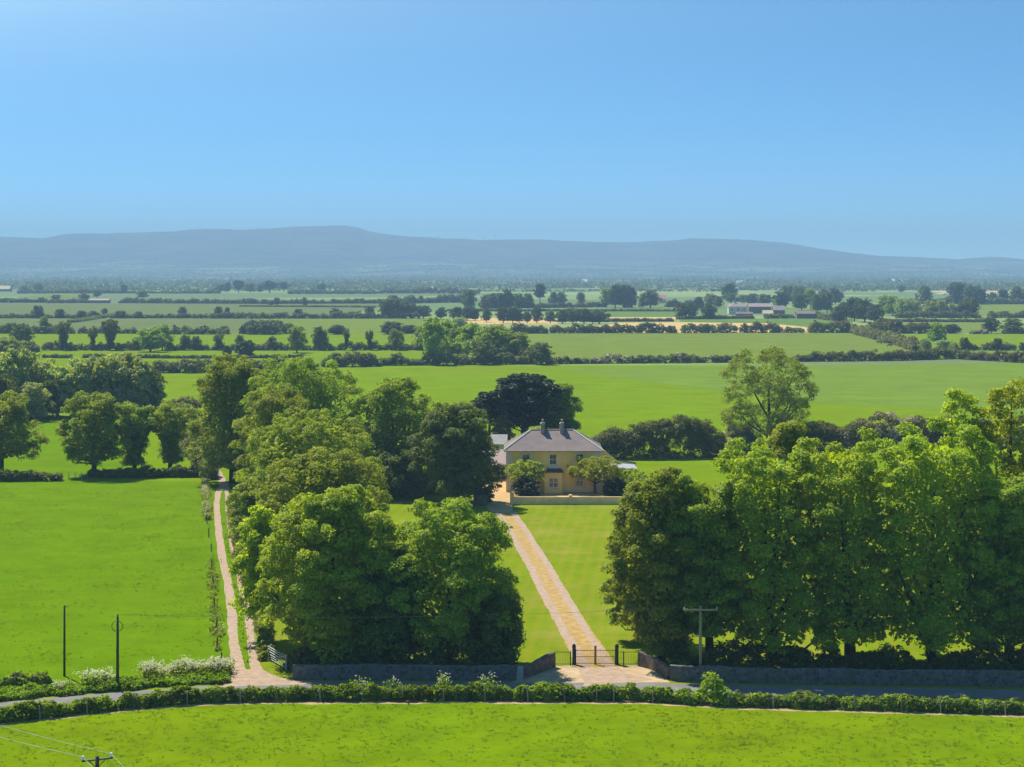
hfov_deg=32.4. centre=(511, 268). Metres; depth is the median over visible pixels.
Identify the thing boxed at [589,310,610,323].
tree
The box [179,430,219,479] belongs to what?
hedge
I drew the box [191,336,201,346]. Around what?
tree
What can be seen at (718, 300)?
tree
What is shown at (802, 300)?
tree
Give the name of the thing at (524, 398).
cedar tree
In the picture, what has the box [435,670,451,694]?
cow parsley
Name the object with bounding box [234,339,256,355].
bush
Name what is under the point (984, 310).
field
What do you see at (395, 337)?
tree
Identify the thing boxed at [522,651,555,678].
stone wall
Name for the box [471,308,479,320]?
tree
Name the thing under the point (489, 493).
shrub
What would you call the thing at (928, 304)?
willow tree
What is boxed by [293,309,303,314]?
tree
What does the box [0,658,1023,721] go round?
verge
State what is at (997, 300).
hedge
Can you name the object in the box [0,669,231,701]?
grass bank
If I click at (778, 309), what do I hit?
farm building
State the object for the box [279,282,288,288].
pine tree
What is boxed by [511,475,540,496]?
shrub
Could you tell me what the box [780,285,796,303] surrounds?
tree
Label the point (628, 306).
field shed
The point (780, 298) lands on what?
tree
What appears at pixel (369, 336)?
tree
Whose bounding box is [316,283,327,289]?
tree
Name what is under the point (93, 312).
tree
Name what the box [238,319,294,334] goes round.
thicket
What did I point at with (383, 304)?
tree
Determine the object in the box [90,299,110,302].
barn
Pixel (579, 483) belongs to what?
window
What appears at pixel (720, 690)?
bush
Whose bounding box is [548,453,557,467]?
window
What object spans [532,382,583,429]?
tree
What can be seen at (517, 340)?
tree
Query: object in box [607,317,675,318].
field
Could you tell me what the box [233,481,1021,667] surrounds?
lawn
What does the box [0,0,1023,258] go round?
sky
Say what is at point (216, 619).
lane fence
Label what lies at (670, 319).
hedge
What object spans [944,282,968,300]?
tree
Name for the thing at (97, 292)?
tree
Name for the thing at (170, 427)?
tree
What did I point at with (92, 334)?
tree
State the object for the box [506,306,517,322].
tree
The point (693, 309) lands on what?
tree
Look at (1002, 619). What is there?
tree
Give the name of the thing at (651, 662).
stone wall
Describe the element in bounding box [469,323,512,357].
tree
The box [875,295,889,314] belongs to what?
tree
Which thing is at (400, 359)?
hedge
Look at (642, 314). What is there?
field
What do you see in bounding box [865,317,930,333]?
hedge
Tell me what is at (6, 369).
willow tree
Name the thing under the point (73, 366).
willow tree
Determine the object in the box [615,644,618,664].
gate pier
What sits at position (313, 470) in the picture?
tree
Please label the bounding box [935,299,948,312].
willow tree
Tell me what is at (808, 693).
bush
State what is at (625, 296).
tree
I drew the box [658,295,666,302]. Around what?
barn
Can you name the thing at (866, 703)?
hedge
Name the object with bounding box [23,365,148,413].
field
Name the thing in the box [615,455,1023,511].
field
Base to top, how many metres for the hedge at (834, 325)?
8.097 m
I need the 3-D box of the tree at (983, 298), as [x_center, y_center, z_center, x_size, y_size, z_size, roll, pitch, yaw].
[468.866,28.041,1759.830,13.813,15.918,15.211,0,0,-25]
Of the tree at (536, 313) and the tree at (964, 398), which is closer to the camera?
the tree at (964, 398)
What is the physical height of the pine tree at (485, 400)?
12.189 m
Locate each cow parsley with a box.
[47,678,71,691]
[73,666,115,686]
[135,654,236,677]
[198,477,213,519]
[205,556,225,650]
[349,675,373,697]
[383,677,398,688]
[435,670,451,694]
[479,671,500,696]
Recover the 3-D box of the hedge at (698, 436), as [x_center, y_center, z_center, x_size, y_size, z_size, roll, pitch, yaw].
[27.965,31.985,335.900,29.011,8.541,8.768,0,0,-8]
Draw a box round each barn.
[0,286,11,291]
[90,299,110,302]
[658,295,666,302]
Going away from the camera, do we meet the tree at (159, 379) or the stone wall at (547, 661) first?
the stone wall at (547, 661)
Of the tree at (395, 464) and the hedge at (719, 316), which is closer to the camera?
the tree at (395, 464)
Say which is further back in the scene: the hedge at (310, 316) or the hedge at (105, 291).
the hedge at (105, 291)
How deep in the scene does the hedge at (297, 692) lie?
146.41 m
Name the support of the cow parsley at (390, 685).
on the verge at (274, 668)
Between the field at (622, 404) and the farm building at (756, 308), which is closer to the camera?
the field at (622, 404)
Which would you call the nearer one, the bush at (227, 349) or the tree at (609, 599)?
the tree at (609, 599)
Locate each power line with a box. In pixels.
[0,725,109,753]
[1,737,81,756]
[118,607,676,617]
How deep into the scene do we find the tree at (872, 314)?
1162.51 m
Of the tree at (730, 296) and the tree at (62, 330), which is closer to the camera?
the tree at (62, 330)
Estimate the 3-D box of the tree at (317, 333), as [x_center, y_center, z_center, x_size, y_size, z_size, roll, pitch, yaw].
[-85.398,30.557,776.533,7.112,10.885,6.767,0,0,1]
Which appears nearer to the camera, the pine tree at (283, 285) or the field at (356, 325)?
the field at (356, 325)
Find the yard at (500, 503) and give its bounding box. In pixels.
[482,474,625,512]
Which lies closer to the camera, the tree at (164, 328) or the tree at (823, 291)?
the tree at (164, 328)
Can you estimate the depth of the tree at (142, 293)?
2138.39 m
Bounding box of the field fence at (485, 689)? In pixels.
[0,686,1018,720]
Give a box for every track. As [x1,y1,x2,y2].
[213,470,253,683]
[215,669,306,686]
[224,482,285,683]
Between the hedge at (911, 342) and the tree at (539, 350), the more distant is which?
the hedge at (911, 342)
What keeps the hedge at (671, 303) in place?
on the ground at (592, 295)
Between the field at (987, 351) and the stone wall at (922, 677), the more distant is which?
the field at (987, 351)
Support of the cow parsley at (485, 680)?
on the verge at (274, 668)
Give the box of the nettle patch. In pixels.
[0,671,53,686]
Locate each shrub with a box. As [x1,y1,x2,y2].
[471,487,494,502]
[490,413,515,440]
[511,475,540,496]
[601,478,626,496]
[617,468,648,482]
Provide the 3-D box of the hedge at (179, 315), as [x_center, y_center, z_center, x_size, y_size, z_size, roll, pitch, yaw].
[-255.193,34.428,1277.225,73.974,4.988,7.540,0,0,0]
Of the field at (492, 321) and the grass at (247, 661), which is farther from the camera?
the field at (492, 321)
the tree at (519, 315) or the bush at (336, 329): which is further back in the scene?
the tree at (519, 315)
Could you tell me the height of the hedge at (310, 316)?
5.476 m
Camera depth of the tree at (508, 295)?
1520.84 m
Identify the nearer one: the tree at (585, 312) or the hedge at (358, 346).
the hedge at (358, 346)
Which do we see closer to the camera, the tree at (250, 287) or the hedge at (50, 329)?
the hedge at (50, 329)
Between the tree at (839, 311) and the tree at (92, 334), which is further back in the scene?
the tree at (839, 311)
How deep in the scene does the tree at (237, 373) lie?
292.61 m
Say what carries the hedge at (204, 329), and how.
on the field at (40, 340)
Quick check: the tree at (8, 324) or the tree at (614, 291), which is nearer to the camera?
the tree at (8, 324)
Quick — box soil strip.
[0,700,1023,724]
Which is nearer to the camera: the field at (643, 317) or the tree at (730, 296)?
the field at (643, 317)
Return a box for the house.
[504,419,637,492]
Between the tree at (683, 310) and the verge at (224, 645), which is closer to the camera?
the verge at (224, 645)
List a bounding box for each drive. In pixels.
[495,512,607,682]
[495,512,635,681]
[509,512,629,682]
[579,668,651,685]
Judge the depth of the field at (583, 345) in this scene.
835.08 m
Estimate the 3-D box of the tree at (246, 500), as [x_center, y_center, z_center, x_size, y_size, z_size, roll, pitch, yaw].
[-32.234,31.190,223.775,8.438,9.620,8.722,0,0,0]
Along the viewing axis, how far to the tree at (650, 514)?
159.62 m
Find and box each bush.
[222,345,231,355]
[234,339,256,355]
[327,325,346,333]
[379,321,405,333]
[401,325,417,333]
[604,682,616,698]
[693,296,703,307]
[693,672,734,707]
[796,690,816,708]
[944,324,961,333]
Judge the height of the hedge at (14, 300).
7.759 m
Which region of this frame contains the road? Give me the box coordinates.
[0,681,1023,706]
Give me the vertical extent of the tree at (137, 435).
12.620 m
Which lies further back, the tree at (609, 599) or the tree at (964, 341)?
the tree at (964, 341)
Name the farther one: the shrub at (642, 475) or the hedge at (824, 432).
the hedge at (824, 432)
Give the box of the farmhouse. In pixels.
[727,300,746,313]
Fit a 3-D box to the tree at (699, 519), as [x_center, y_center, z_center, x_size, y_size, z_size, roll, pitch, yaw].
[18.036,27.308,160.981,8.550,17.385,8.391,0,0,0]
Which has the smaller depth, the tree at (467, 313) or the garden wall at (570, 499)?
the garden wall at (570, 499)
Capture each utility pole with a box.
[63,605,65,675]
[82,752,112,766]
[111,614,122,683]
[683,605,717,665]
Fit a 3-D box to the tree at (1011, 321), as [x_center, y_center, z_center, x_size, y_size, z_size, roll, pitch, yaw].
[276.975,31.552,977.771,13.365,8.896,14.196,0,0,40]
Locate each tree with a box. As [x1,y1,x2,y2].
[0,336,28,355]
[0,348,42,408]
[0,351,22,388]
[0,372,22,400]
[0,390,50,469]
[4,322,16,331]
[9,323,35,341]
[16,382,55,419]
[20,358,56,404]
[30,305,44,316]
[32,283,44,289]
[37,366,77,416]
[38,316,48,329]
[42,380,64,417]
[50,295,60,299]
[52,356,101,411]
[54,309,65,316]
[55,390,132,469]
[56,320,70,349]
[70,353,130,407]
[76,310,86,316]
[78,293,89,299]
[88,310,99,315]
[88,327,97,344]
[92,290,101,297]
[96,351,145,410]
[101,308,108,313]
[101,318,120,349]
[112,360,164,408]
[113,310,125,316]
[114,401,160,468]
[120,284,127,290]
[131,338,139,348]
[133,327,169,351]
[135,290,149,297]
[143,370,167,413]
[146,399,194,466]
[153,324,174,349]
[177,306,187,312]
[180,334,191,349]
[183,352,269,483]
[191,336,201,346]
[213,333,224,349]
[214,306,223,313]
[215,284,223,291]
[222,282,231,292]
[223,408,385,522]
[226,476,276,536]
[228,382,311,482]
[228,504,294,631]
[232,280,244,292]
[232,353,367,468]
[234,335,243,343]
[243,283,256,292]
[249,446,391,566]
[251,484,401,664]
[256,285,263,291]
[259,281,279,292]
[266,336,277,347]
[274,298,279,304]
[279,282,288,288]
[287,325,308,352]
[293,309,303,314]
[310,326,323,348]
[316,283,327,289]
[318,329,328,346]
[329,307,342,314]
[342,328,349,349]
[347,546,434,659]
[348,376,432,474]
[364,305,375,313]
[365,330,373,349]
[368,445,431,497]
[377,298,391,313]
[381,496,524,654]
[385,298,402,314]
[386,328,405,349]
[397,301,411,312]
[403,401,507,500]
[409,303,417,312]
[411,325,429,349]
[414,316,450,359]
[416,305,431,317]
[427,400,452,451]
[434,307,446,318]
[439,318,458,352]
[440,327,464,354]
[448,307,464,318]
[451,322,486,355]
[451,584,527,664]
[452,317,467,326]
[459,289,477,306]
[461,306,475,319]
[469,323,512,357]
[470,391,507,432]
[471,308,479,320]
[472,340,497,361]
[477,294,489,307]
[480,307,491,321]
[485,293,509,307]
[493,372,565,433]
[495,306,511,322]
[495,332,533,358]
[501,288,515,307]
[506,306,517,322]
[506,459,546,481]
[514,293,525,308]
[515,311,523,322]
[522,293,534,307]
[522,311,531,322]
[528,342,555,364]
[530,307,543,322]
[532,283,546,297]
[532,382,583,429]
[544,311,555,322]
[548,291,558,302]
[554,309,568,323]
[556,291,567,302]
[565,455,624,493]
[566,307,580,323]
[575,308,592,323]
[576,292,585,303]
[586,312,597,323]
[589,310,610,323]
[598,287,610,305]
[598,521,655,639]
[604,465,719,661]
[606,283,622,307]
[616,284,633,307]
[627,287,637,304]
[637,289,662,307]
[638,293,646,307]
[663,473,754,652]
[673,302,691,316]
[686,303,698,316]
[700,302,717,316]
[703,293,716,303]
[705,437,834,664]
[712,296,724,307]
[718,345,818,449]
[721,283,737,298]
[724,293,738,302]
[737,294,747,301]
[743,293,758,302]
[757,294,771,302]
[764,419,817,562]
[771,290,789,306]
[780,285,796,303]
[784,426,910,655]
[790,286,807,300]
[792,293,810,309]
[803,288,815,305]
[809,293,825,310]
[818,289,828,294]
[821,292,834,312]
[828,287,844,304]
[830,306,847,320]
[837,302,848,319]
[844,297,861,321]
[853,297,874,321]
[853,416,1005,662]
[864,304,884,321]
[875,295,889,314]
[882,295,898,315]
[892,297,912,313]
[898,285,905,292]
[909,299,922,312]
[914,286,932,299]
[917,338,932,349]
[921,300,938,317]
[926,321,946,341]
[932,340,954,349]
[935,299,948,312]
[937,386,1000,538]
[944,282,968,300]
[946,303,959,312]
[952,475,1023,665]
[955,301,970,312]
[958,298,979,317]
[959,337,969,348]
[962,284,985,301]
[975,289,988,304]
[976,376,1023,493]
[980,317,1002,333]
[987,292,997,303]
[992,338,1002,349]
[997,289,1009,303]
[1000,318,1023,331]
[1007,285,1023,300]
[1009,481,1023,628]
[1015,434,1023,472]
[1019,342,1023,351]
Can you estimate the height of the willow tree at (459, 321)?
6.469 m
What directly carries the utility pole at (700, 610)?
on the verge at (274, 668)
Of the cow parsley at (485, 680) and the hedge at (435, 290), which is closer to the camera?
the cow parsley at (485, 680)
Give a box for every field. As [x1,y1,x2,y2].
[0,303,380,318]
[0,319,263,332]
[0,334,445,350]
[0,472,213,684]
[0,703,1023,766]
[1,351,456,364]
[3,415,151,471]
[17,293,91,297]
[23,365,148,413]
[121,365,1023,480]
[265,319,461,332]
[449,333,914,364]
[463,318,559,324]
[555,311,678,316]
[561,363,1023,413]
[567,322,807,332]
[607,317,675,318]
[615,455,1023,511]
[680,319,852,329]
[901,334,1023,348]
[903,323,1023,332]
[909,305,1023,315]
[923,350,1022,359]
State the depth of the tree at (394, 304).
1275.49 m
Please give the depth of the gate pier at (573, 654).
159.85 m
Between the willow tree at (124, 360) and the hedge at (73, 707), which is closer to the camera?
the hedge at (73, 707)
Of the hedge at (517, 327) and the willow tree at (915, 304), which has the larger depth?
the willow tree at (915, 304)
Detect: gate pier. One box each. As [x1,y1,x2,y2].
[572,644,575,664]
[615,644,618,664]
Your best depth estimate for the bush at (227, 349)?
712.77 m
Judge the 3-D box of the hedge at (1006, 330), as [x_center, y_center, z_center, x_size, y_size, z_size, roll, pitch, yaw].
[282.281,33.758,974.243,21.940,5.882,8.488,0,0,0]
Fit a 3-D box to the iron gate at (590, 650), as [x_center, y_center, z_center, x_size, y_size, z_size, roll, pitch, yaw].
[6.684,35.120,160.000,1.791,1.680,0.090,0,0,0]
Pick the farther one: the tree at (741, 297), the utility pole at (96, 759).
the tree at (741, 297)
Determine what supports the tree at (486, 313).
on the ground at (592, 295)
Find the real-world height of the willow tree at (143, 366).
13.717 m
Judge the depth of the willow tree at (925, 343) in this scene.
746.03 m
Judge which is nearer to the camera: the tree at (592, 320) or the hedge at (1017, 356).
the hedge at (1017, 356)
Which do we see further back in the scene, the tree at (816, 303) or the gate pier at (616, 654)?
the tree at (816, 303)
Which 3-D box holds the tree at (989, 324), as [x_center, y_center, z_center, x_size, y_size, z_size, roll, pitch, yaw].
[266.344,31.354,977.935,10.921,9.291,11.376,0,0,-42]
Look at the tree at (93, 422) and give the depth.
304.70 m
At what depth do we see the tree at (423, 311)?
1275.02 m
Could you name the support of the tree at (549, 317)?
on the ground at (592, 295)
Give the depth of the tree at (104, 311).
1364.25 m
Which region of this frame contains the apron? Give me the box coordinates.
[512,665,669,682]
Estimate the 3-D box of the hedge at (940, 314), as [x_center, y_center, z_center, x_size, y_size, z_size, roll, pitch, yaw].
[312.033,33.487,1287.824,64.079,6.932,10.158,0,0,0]
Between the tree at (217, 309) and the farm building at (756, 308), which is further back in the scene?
the farm building at (756, 308)
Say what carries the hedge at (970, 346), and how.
on the ground at (592, 295)
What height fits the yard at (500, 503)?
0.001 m
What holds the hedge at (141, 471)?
on the field at (128, 600)
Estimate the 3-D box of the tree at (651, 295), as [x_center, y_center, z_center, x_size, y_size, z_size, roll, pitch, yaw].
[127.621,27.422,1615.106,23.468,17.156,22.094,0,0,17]
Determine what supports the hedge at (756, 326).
on the ground at (592, 295)
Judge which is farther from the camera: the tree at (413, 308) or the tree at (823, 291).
the tree at (823, 291)
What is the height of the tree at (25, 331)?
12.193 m
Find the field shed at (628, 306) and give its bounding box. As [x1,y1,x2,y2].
[622,301,632,307]
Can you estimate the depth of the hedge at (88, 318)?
1223.00 m
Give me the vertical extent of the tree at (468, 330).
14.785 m
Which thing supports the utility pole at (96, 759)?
on the field
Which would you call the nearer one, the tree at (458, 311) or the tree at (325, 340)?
the tree at (325, 340)
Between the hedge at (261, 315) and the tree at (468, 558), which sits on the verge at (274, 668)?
the tree at (468, 558)
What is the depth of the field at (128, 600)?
205.79 m
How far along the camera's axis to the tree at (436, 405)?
298.96 m
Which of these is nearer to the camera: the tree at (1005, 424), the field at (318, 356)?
the tree at (1005, 424)
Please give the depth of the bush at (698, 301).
1581.69 m
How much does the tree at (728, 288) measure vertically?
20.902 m
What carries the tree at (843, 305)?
on the ground at (592, 295)
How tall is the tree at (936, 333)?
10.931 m
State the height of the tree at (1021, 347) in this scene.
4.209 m
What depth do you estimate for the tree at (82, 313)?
1275.70 m
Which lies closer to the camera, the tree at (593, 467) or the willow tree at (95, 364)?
the tree at (593, 467)
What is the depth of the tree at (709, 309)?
1254.84 m
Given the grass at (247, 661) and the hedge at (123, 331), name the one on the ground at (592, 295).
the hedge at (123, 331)
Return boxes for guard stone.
[516,666,523,680]
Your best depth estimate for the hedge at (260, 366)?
621.21 m
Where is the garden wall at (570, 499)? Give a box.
[510,491,621,503]
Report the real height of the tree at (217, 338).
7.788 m
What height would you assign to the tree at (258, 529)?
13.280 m
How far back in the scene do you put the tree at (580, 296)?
1720.47 m
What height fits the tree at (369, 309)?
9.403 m
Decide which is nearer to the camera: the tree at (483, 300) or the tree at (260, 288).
the tree at (483, 300)
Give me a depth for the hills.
10013.28 m
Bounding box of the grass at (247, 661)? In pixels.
[222,514,251,662]
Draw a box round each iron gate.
[576,646,594,663]
[595,646,614,663]
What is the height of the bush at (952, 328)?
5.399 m
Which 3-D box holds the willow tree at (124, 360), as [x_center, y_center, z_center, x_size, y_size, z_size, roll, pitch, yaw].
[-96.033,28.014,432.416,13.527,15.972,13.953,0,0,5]
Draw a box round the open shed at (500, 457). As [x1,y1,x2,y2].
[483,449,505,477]
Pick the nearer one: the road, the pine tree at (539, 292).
the road
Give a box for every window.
[521,453,530,465]
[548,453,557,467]
[575,453,584,465]
[575,474,584,487]
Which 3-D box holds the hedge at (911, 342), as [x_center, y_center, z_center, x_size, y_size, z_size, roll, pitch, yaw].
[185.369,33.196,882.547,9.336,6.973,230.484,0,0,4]
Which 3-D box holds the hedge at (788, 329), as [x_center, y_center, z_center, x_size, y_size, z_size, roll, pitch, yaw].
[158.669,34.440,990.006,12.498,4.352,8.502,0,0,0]
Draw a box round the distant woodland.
[0,245,1023,291]
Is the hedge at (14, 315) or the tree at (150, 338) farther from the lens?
the hedge at (14, 315)
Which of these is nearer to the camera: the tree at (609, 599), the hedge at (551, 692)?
the hedge at (551, 692)
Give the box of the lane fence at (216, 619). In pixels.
[205,504,221,660]
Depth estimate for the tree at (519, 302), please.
1550.87 m
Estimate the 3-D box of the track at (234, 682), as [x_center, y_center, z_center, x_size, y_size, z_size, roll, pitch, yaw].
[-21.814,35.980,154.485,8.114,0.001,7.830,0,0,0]
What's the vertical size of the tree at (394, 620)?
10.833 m
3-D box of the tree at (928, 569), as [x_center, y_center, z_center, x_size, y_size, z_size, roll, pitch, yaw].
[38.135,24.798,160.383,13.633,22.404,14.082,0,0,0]
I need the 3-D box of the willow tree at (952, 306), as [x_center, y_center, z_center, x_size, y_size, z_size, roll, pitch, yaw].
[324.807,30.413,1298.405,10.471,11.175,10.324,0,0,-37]
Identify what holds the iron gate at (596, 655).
on the drive at (575, 630)
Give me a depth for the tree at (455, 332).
711.01 m
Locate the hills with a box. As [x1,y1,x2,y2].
[0,225,1023,276]
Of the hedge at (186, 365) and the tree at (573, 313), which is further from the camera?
the tree at (573, 313)
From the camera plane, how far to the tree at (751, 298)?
1757.29 m
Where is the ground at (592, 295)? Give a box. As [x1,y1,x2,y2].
[0,277,1023,669]
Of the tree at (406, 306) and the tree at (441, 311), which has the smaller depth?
the tree at (441, 311)
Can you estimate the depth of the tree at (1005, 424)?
179.66 m
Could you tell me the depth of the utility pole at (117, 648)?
150.19 m
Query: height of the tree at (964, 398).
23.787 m
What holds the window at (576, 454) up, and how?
in the house
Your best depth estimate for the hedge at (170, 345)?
774.51 m
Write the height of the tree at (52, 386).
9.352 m
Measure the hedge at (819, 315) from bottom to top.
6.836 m
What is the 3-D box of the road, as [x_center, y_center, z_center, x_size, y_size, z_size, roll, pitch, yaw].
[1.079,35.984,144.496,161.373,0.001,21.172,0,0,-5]
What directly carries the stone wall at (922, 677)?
on the verge at (274, 668)
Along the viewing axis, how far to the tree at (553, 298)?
1720.23 m
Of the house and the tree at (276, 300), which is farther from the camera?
the tree at (276, 300)
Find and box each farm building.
[735,312,752,315]
[747,303,771,313]
[762,310,772,316]
[772,306,784,314]
[794,311,815,318]
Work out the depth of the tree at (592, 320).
1145.95 m
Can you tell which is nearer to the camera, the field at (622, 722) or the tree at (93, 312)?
the field at (622, 722)
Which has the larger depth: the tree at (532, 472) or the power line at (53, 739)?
the tree at (532, 472)
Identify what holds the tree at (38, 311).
on the ground at (592, 295)
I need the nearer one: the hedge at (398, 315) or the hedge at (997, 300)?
the hedge at (398, 315)
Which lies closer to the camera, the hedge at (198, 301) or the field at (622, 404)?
the field at (622, 404)
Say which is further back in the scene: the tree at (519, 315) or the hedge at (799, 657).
the tree at (519, 315)
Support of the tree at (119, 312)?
on the ground at (592, 295)
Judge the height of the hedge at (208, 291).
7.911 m
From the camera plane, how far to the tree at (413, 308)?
1275.16 m
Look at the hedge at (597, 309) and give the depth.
1483.50 m
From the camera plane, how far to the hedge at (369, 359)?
645.56 m
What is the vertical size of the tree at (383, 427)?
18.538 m
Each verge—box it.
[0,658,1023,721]
[202,481,255,685]
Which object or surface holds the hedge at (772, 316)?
on the ground at (592, 295)
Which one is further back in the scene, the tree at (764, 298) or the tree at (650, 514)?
the tree at (764, 298)
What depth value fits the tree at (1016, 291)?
1797.28 m
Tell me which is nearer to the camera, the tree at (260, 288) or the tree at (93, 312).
the tree at (93, 312)
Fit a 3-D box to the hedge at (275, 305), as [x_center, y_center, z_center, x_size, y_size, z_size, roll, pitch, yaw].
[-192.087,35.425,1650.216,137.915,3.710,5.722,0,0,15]
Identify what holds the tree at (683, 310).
on the field at (801, 322)
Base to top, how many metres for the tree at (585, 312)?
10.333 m
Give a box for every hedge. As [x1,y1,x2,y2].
[0,297,48,302]
[0,312,52,317]
[0,325,20,333]
[0,468,62,481]
[0,694,118,723]
[17,289,127,293]
[18,340,40,351]
[29,324,75,333]
[40,353,73,357]
[41,340,142,350]
[46,298,89,302]
[53,314,106,317]
[69,313,112,322]
[77,325,138,333]
[81,353,308,358]
[84,464,201,477]
[109,313,208,317]
[116,680,513,710]
[118,297,259,303]
[127,289,220,293]
[149,358,231,372]
[155,396,202,417]
[164,341,210,350]
[169,324,230,333]
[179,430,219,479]
[181,403,211,446]
[208,311,290,318]
[208,340,319,350]
[225,499,255,586]
[239,304,376,307]
[247,355,318,369]
[251,615,278,660]
[259,297,381,303]
[282,630,517,670]
[287,289,376,293]
[290,312,329,318]
[318,340,421,350]
[320,350,382,366]
[329,309,419,318]
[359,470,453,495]
[376,285,480,293]
[379,350,555,365]
[382,293,462,303]
[446,308,674,310]
[478,301,606,308]
[507,322,548,333]
[511,681,697,705]
[549,321,678,332]
[551,352,746,363]
[591,413,730,459]
[606,317,673,321]
[662,636,1023,670]
[663,658,687,674]
[664,298,693,306]
[676,314,754,319]
[679,322,738,332]
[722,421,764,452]
[727,689,1023,714]
[739,320,783,332]
[764,313,794,318]
[783,326,805,332]
[793,347,960,361]
[803,411,958,451]
[807,320,850,332]
[813,310,845,320]
[847,324,920,350]
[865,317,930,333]
[884,317,985,321]
[894,310,981,317]
[907,296,1023,303]
[949,342,980,349]
[949,636,1003,665]
[955,414,1023,448]
[956,349,1023,362]
[969,329,988,333]
[980,342,1016,350]
[987,311,1012,317]
[1001,325,1023,333]
[1011,310,1023,317]
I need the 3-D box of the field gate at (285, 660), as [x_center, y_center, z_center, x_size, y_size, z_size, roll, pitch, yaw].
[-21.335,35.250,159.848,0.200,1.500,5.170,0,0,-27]
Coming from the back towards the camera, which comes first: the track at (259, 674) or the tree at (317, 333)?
the tree at (317, 333)
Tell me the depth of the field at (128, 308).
1589.33 m
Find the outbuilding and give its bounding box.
[489,434,507,448]
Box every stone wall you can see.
[292,663,517,680]
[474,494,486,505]
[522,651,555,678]
[637,651,669,678]
[670,664,1023,686]
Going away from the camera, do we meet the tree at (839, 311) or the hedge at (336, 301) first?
the tree at (839, 311)
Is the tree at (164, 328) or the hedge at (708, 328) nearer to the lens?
the tree at (164, 328)
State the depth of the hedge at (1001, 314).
1284.76 m
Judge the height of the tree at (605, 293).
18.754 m
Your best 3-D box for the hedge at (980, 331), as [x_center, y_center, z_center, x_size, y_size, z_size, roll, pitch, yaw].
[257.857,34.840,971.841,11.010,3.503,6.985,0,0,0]
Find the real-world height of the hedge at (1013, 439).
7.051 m
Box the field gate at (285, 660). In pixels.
[268,646,286,670]
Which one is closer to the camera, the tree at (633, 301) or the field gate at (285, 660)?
the field gate at (285, 660)
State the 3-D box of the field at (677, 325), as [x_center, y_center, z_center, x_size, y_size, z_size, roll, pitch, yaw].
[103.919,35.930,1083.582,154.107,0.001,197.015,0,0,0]
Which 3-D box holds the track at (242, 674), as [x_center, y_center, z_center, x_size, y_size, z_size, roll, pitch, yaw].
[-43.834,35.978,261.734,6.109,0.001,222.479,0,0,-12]
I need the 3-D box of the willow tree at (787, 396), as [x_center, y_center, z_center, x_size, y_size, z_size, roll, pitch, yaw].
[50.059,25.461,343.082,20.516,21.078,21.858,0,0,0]
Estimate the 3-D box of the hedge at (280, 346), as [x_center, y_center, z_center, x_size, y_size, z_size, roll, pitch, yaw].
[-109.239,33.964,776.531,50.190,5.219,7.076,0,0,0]
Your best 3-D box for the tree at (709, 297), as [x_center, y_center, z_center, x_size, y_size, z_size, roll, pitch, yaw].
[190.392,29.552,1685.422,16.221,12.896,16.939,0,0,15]
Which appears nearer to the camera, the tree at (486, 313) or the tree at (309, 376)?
the tree at (309, 376)
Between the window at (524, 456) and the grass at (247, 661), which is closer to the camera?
the grass at (247, 661)
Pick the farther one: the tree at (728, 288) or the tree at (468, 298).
the tree at (728, 288)
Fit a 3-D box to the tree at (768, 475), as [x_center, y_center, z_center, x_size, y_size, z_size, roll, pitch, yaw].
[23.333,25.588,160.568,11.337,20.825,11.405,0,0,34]
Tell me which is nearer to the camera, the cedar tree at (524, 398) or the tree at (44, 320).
the cedar tree at (524, 398)
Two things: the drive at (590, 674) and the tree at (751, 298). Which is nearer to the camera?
the drive at (590, 674)
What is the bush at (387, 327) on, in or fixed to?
on the ground at (592, 295)
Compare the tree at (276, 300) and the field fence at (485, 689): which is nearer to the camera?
the field fence at (485, 689)
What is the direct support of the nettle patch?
on the verge at (274, 668)
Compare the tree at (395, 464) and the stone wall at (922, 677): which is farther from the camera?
the tree at (395, 464)
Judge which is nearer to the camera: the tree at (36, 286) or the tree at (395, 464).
the tree at (395, 464)
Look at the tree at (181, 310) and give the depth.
1297.42 m
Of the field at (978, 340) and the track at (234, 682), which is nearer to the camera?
the track at (234, 682)
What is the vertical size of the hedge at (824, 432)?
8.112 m
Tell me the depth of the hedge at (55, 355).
707.98 m
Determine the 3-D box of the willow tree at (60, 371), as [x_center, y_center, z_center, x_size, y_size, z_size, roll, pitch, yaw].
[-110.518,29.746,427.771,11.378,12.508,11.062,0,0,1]
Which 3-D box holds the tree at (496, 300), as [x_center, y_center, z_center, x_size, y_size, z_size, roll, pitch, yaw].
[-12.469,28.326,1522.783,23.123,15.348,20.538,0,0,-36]
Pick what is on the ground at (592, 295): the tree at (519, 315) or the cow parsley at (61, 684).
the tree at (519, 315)

